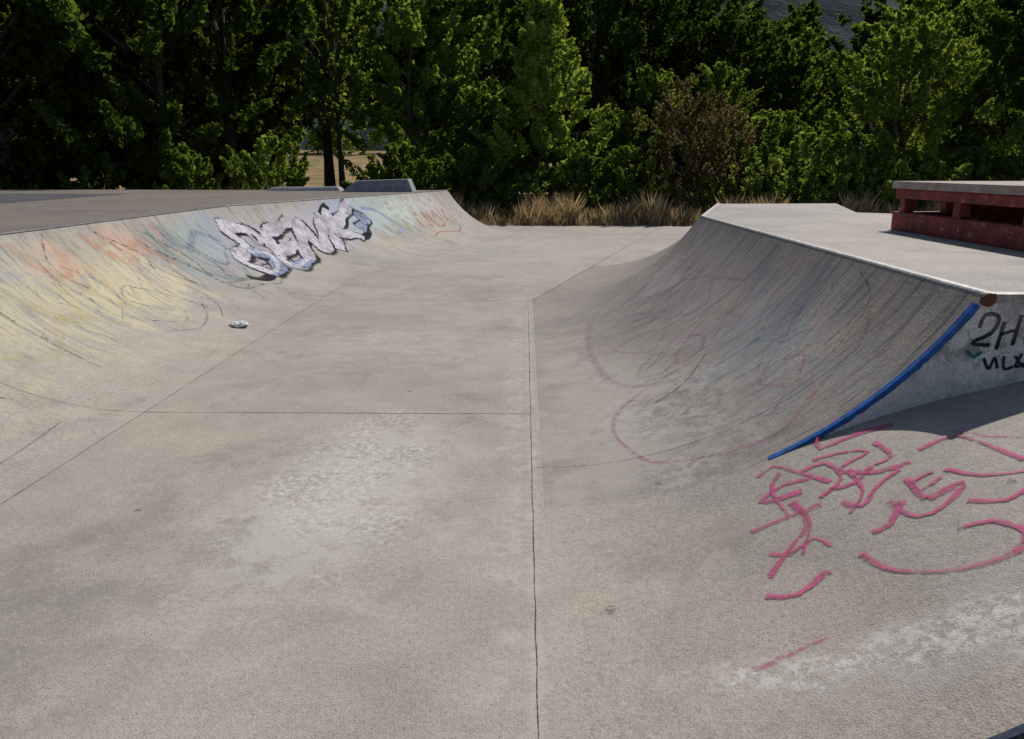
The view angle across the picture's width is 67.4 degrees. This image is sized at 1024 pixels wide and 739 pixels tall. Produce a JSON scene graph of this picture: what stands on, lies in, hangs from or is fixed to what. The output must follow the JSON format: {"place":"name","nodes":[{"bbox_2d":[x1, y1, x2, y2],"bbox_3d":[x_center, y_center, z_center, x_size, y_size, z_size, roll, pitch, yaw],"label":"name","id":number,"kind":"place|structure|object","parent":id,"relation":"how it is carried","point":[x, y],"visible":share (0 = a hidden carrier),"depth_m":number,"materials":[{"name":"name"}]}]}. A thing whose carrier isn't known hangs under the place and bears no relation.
{"place":"outdoors","nodes":[
{"label":"outdoors","id":0,"kind":"place"},
{"bbox_2d":[0,180,331,189],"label":"dry grass","id":1,"kind":"structure","parent":0,"point":[170,187],"depth_m":22.03,"materials":[{"name":"beige plant"}]},
{"bbox_2d":[0,225,691,738],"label":"skatepark floor","id":2,"kind":"structure","parent":0,"point":[304,523],"depth_m":3.43,"materials":[{"name":"concrete"}]},
{"bbox_2d":[0,190,519,504],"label":"quarter pipe ramp","id":3,"kind":"structure","parent":2,"relation":"on","point":[101,321],"depth_m":7.59,"materials":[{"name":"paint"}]},
{"bbox_2d":[227,320,248,326],"bbox_3d":[-2.809,-0.472,7.886,0.223,0.054,0.204,0,15,1],"label":"crumpled plastic bag","id":4,"kind":"object","parent":3,"relation":"on","point":[241,323],"visible":1,"depth_m":7.83,"materials":[{"name":"white plastic"}]},
{"bbox_2d":[0,229,921,738],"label":"expansion joints","id":5,"kind":"object","parent":2,"relation":"on","point":[480,413],"visible":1,"depth_m":4.45,"materials":[{"name":"grey concrete"}]},
{"bbox_2d":[10,0,1023,150],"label":"hill","id":6,"kind":"structure","parent":0,"point":[829,9],"depth_m":147.26,"materials":[{"name":"green plant"}]},
{"bbox_2d":[70,150,1017,224],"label":"ground","id":7,"kind":"structure","parent":0,"point":[315,171],"depth_m":86.52,"materials":[{"name":"soil"}]},
{"bbox_2d":[0,174,16,189],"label":"shrub","id":8,"kind":"object","parent":7,"relation":"on","point":[7,183],"visible":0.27,"depth_m":22.23,"materials":[{"name":"green plant"}]},
{"bbox_2d":[0,12,28,126],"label":"deciduous tree","id":9,"kind":"object","parent":7,"relation":"on","point":[4,83],"visible":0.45,"depth_m":24.18,"materials":[{"name":"green plant"}]},
{"bbox_2d":[0,0,138,189],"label":"deciduous tree","id":10,"kind":"object","parent":7,"relation":"on","point":[12,50],"visible":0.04,"depth_m":27.13,"materials":[{"name":"green plant"}]},
{"bbox_2d":[0,0,174,189],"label":"deciduous tree","id":11,"kind":"object","parent":7,"relation":"on","point":[36,172],"visible":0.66,"depth_m":22.28,"materials":[{"name":"green plant"}]},
{"bbox_2d":[56,151,138,189],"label":"shrub","id":12,"kind":"object","parent":7,"relation":"on","point":[107,173],"visible":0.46,"depth_m":22.23,"materials":[{"name":"green plant"}]},
{"bbox_2d":[7,2,271,189],"bbox_3d":[-13.634,-12.549,29.155,7.613,12.734,10.678,11,18,36],"label":"deciduous tree","id":13,"kind":"object","parent":7,"relation":"on","point":[242,141],"visible":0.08,"depth_m":29.12,"materials":[{"name":"green plant"}]},
{"bbox_2d":[2,0,279,189],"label":"deciduous tree","id":14,"kind":"object","parent":7,"relation":"on","point":[109,118],"visible":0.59,"depth_m":22.91,"materials":[{"name":"green plant"}]},
{"bbox_2d":[87,3,280,189],"bbox_3d":[-15.230,-13.267,34.163,9.708,11.577,6.921,0,15,-2],"label":"deciduous tree","id":15,"kind":"object","parent":7,"relation":"on","point":[256,137],"visible":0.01,"depth_m":34.48,"materials":[{"name":"green plant"}]},
{"bbox_2d":[153,150,223,189],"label":"shrub","id":16,"kind":"object","parent":7,"relation":"on","point":[193,162],"visible":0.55,"depth_m":22.44,"materials":[{"name":"green plant"}]},
{"bbox_2d":[122,0,301,189],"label":"deciduous tree","id":17,"kind":"object","parent":7,"relation":"on","point":[250,15],"visible":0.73,"depth_m":25.51,"materials":[{"name":"green plant"}]},
{"bbox_2d":[0,190,433,231],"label":"platform deck","id":18,"kind":"structure","parent":7,"relation":"on","point":[14,216],"depth_m":12.66,"materials":[{"name":"concrete"}]},
{"bbox_2d":[0,193,117,202],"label":"asphalt pavement","id":19,"kind":"structure","parent":18,"relation":"on","point":[8,197],"depth_m":15.22,"materials":[{"name":"grey asphalt"}]},
{"bbox_2d":[267,186,343,190],"bbox_3d":[-5.155,-4.524,19.217,1.850,0.100,0.500,0,15,1],"label":"concrete ledge","id":20,"kind":"object","parent":18,"relation":"on","point":[336,188],"visible":0.9,"depth_m":19.02,"materials":[{"name":"grey concrete"}]},
{"bbox_2d":[342,179,415,191],"bbox_3d":[-3.192,-4.435,18.484,1.700,0.299,0.700,0,15,1],"label":"concrete ledge","id":21,"kind":"object","parent":18,"relation":"on","point":[396,185],"visible":0.89,"depth_m":18.18,"materials":[{"name":"grey concrete"}]},
{"bbox_2d":[179,120,283,189],"bbox_3d":[-11.716,-8.852,33.186,4.870,4.011,3.665,-27,30,-60],"label":"shrub","id":22,"kind":"object","parent":7,"relation":"on","point":[250,135],"visible":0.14,"depth_m":32.43,"materials":[{"name":"green plant"}]},
{"bbox_2d":[219,130,309,189],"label":"shrub","id":23,"kind":"object","parent":7,"relation":"on","point":[294,174],"visible":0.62,"depth_m":23.43,"materials":[{"name":"green plant"}]},
{"bbox_2d":[254,0,391,186],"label":"deciduous tree","id":24,"kind":"object","parent":7,"relation":"on","point":[329,171],"visible":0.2,"depth_m":35.79,"materials":[{"name":"green plant"}]},
{"bbox_2d":[260,0,414,189],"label":"deciduous tree","id":25,"kind":"object","parent":7,"relation":"on","point":[319,11],"visible":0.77,"depth_m":29.41,"materials":[{"name":"green plant"}]},
{"bbox_2d":[272,102,455,154],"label":"field hedge","id":26,"kind":"object","parent":7,"relation":"on","point":[315,141],"visible":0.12,"depth_m":114.60,"materials":[{"name":"green plant"}]},
{"bbox_2d":[373,154,401,179],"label":"shrub","id":27,"kind":"object","parent":7,"relation":"on","point":[390,170],"visible":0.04,"depth_m":27.91,"materials":[{"name":"green plant"}]},
{"bbox_2d":[342,139,454,191],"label":"shrub","id":28,"kind":"object","parent":7,"relation":"on","point":[397,155],"visible":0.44,"depth_m":23.88,"materials":[{"name":"green plant"}]},
{"bbox_2d":[326,0,488,136],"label":"deciduous tree","id":29,"kind":"object","parent":7,"relation":"on","point":[386,83],"visible":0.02,"depth_m":36.70,"materials":[{"name":"green plant"}]},
{"bbox_2d":[335,0,507,193],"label":"deciduous tree","id":30,"kind":"object","parent":7,"relation":"on","point":[411,31],"visible":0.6,"depth_m":27.69,"materials":[{"name":"green plant"}]},
{"bbox_2d":[398,156,451,189],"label":"shrub","id":31,"kind":"object","parent":7,"relation":"on","point":[425,165],"visible":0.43,"depth_m":23.28,"materials":[{"name":"green plant"}]},
{"bbox_2d":[398,77,536,204],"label":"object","id":32,"kind":"object","parent":7,"relation":"on","point":[471,115],"visible":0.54,"depth_m":25.75,"materials":[{"name":"green plant"}]},
{"bbox_2d":[388,0,552,193],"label":"deciduous tree","id":33,"kind":"object","parent":7,"relation":"on","point":[496,20],"visible":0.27,"depth_m":29.93,"materials":[{"name":"green plant"}]},
{"bbox_2d":[427,143,525,213],"bbox_3d":[-1.233,-5.790,23.953,3.376,2.491,2.082,5,15,17],"label":"shrub","id":34,"kind":"object","parent":7,"relation":"on","point":[468,180],"visible":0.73,"depth_m":23.50,"materials":[{"name":"green plant"}]},
{"bbox_2d":[0,0,1023,197],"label":"distant treeline","id":35,"kind":"object","parent":7,"relation":"on","point":[803,16],"visible":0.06,"depth_m":37.38,"materials":[{"name":"green plant"}]},
{"bbox_2d":[468,0,626,209],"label":"deciduous tree","id":36,"kind":"object","parent":7,"relation":"on","point":[539,40],"visible":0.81,"depth_m":24.59,"materials":[{"name":"green plant"}]},
{"bbox_2d":[544,152,615,216],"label":"shrub","id":37,"kind":"object","parent":7,"relation":"on","point":[586,161],"visible":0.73,"depth_m":23.69,"materials":[{"name":"green plant"}]},
{"bbox_2d":[508,0,697,198],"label":"deciduous tree","id":38,"kind":"object","parent":7,"relation":"on","point":[625,38],"visible":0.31,"depth_m":28.42,"materials":[{"name":"green plant"}]},
{"bbox_2d":[561,107,677,197],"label":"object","id":39,"kind":"object","parent":7,"relation":"on","point":[625,132],"visible":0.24,"depth_m":25.91,"materials":[{"name":"green plant"}]},
{"bbox_2d":[593,143,677,209],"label":"shrub","id":40,"kind":"object","parent":7,"relation":"on","point":[637,156],"visible":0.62,"depth_m":23.71,"materials":[{"name":"green plant"}]},
{"bbox_2d":[582,63,701,199],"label":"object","id":41,"kind":"object","parent":7,"relation":"on","point":[652,89],"visible":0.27,"depth_m":27.56,"materials":[{"name":"green plant"}]},
{"bbox_2d":[566,0,750,172],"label":"deciduous tree","id":42,"kind":"object","parent":7,"relation":"on","point":[691,48],"visible":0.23,"depth_m":30.24,"materials":[{"name":"green plant"}]},
{"bbox_2d":[389,152,952,213],"bbox_3d":[4.641,-5.514,23.369,17.235,2.166,3.966,0,15,1],"label":"hedge","id":43,"kind":"object","parent":7,"relation":"on","point":[790,187],"visible":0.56,"depth_m":23.13,"materials":[{"name":"green plant"}]},
{"bbox_2d":[630,75,731,209],"bbox_3d":[5.278,-6.939,24.221,3.151,4.348,4.237,-1,15,-2],"label":"dry shrub","id":44,"kind":"object","parent":7,"relation":"on","point":[690,150],"visible":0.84,"depth_m":23.58,"materials":[{"name":"brown plant"}]},
{"bbox_2d":[451,187,940,225],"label":"dry grass","id":45,"kind":"structure","parent":7,"relation":"on","point":[643,211],"depth_m":22.22,"materials":[{"name":"brown plant"}]},
{"bbox_2d":[660,61,764,196],"bbox_3d":[7.390,-8.455,28.055,3.867,5.372,4.220,8,17,27],"label":"deciduous tree","id":46,"kind":"object","parent":7,"relation":"on","point":[736,91],"visible":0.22,"depth_m":27.26,"materials":[{"name":"green plant"}]},
{"bbox_2d":[681,103,772,203],"bbox_3d":[6.997,-6.718,24.801,3.531,3.623,2.626,-35,38,-66],"label":"shrub","id":47,"kind":"object","parent":7,"relation":"on","point":[731,141],"visible":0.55,"depth_m":24.26,"materials":[{"name":"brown plant"}]},
{"bbox_2d":[678,0,807,174],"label":"deciduous tree","id":48,"kind":"object","parent":7,"relation":"on","point":[740,35],"visible":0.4,"depth_m":29.96,"materials":[{"name":"green plant"}]},
{"bbox_2d":[702,110,811,194],"bbox_3d":[7.976,-6.751,25.708,4.496,3.702,3.383,-14,20,-43],"label":"shrub","id":49,"kind":"object","parent":7,"relation":"on","point":[778,125],"visible":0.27,"depth_m":24.95,"materials":[{"name":"green plant"}]},
{"bbox_2d":[532,203,995,507],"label":"quarter pipe ramp","id":50,"kind":"structure","parent":7,"relation":"on","point":[705,327],"depth_m":4.79,"materials":[{"name":"concrete"}]},
{"bbox_2d":[824,303,1023,436],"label":"ramp side wall","id":51,"kind":"structure","parent":50,"relation":"attached to","point":[951,368],"depth_m":3.53,"materials":[{"name":"grey concrete"}]},
{"bbox_2d":[966,312,1023,369],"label":"black lettering","id":52,"kind":"object","parent":51,"relation":"attached to","point":[993,330],"visible":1,"depth_m":3.49},
{"bbox_2d":[715,108,813,179],"bbox_3d":[9.295,-7.130,26.781,2.852,3.807,4.022,-11,18,-36],"label":"shrub","id":53,"kind":"object","parent":7,"relation":"on","point":[793,122],"visible":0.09,"depth_m":26.05,"materials":[{"name":"green plant"}]},
{"bbox_2d":[725,145,809,202],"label":"shrub","id":54,"kind":"object","parent":7,"relation":"on","point":[792,173],"visible":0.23,"depth_m":23.68,"materials":[{"name":"green plant"}]},
{"bbox_2d":[544,380,1023,738],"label":"concrete bank","id":55,"kind":"structure","parent":7,"relation":"on","point":[864,580],"depth_m":2.64,"materials":[{"name":"grey concrete"}]},
{"bbox_2d":[698,26,870,160],"bbox_3d":[11.484,-10.307,32.191,5.704,7.614,8.043,13,20,41],"label":"deciduous tree","id":56,"kind":"object","parent":7,"relation":"on","point":[802,92],"visible":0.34,"depth_m":31.10,"materials":[{"name":"green plant"}]},
{"bbox_2d":[757,126,847,203],"bbox_3d":[9.098,-6.130,24.394,3.746,3.085,2.819,-21,25,-54],"label":"shrub","id":57,"kind":"object","parent":7,"relation":"on","point":[809,136],"visible":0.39,"depth_m":23.76,"materials":[{"name":"green plant"}]},
{"bbox_2d":[704,203,1023,302],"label":"platform deck","id":58,"kind":"structure","parent":7,"relation":"on","point":[998,272],"depth_m":5.79,"materials":[{"name":"concrete"}]},
{"bbox_2d":[891,181,1023,250],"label":"skate bench","id":59,"kind":"object","parent":58,"relation":"on","point":[990,213],"visible":1,"depth_m":6.11,"materials":[{"name":"red paint"}]},
{"bbox_2d":[838,145,902,200],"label":"shrub","id":60,"kind":"object","parent":7,"relation":"on","point":[857,152],"visible":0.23,"depth_m":23.88,"materials":[{"name":"green plant"}]},
{"bbox_2d":[795,4,1023,190],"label":"deciduous tree","id":61,"kind":"object","parent":7,"relation":"on","point":[910,41],"visible":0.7,"depth_m":23.86,"materials":[{"name":"green plant"}]},
{"bbox_2d":[875,152,951,208],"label":"shrub","id":62,"kind":"object","parent":7,"relation":"on","point":[914,166],"visible":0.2,"depth_m":23.40,"materials":[{"name":"green plant"}]},
{"bbox_2d":[840,0,1011,176],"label":"deciduous tree","id":63,"kind":"object","parent":7,"relation":"on","point":[928,6],"visible":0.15,"depth_m":28.18,"materials":[{"name":"green plant"}]},
{"bbox_2d":[939,143,1017,180],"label":"shrub","id":64,"kind":"object","parent":7,"relation":"on","point":[975,157],"visible":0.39,"depth_m":23.57,"materials":[{"name":"green plant"}]},
{"bbox_2d":[938,0,1023,180],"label":"deciduous tree","id":65,"kind":"object","parent":7,"relation":"on","point":[1003,29],"visible":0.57,"depth_m":25.80,"materials":[{"name":"green plant"}]},
{"bbox_2d":[960,0,1023,177],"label":"deciduous tree","id":66,"kind":"object","parent":7,"relation":"on","point":[1006,5],"visible":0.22,"depth_m":28.93,"materials":[{"name":"green plant"}]},
{"bbox_2d":[982,144,1023,180],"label":"shrub","id":67,"kind":"object","parent":7,"relation":"on","point":[1018,171],"visible":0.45,"depth_m":23.82,"materials":[{"name":"green plant"}]},
{"bbox_2d":[796,145,846,199],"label":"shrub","id":68,"kind":"object","parent":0,"point":[839,154],"visible":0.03,"depth_m":24.61,"materials":[{"name":"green plant"}]}
]}

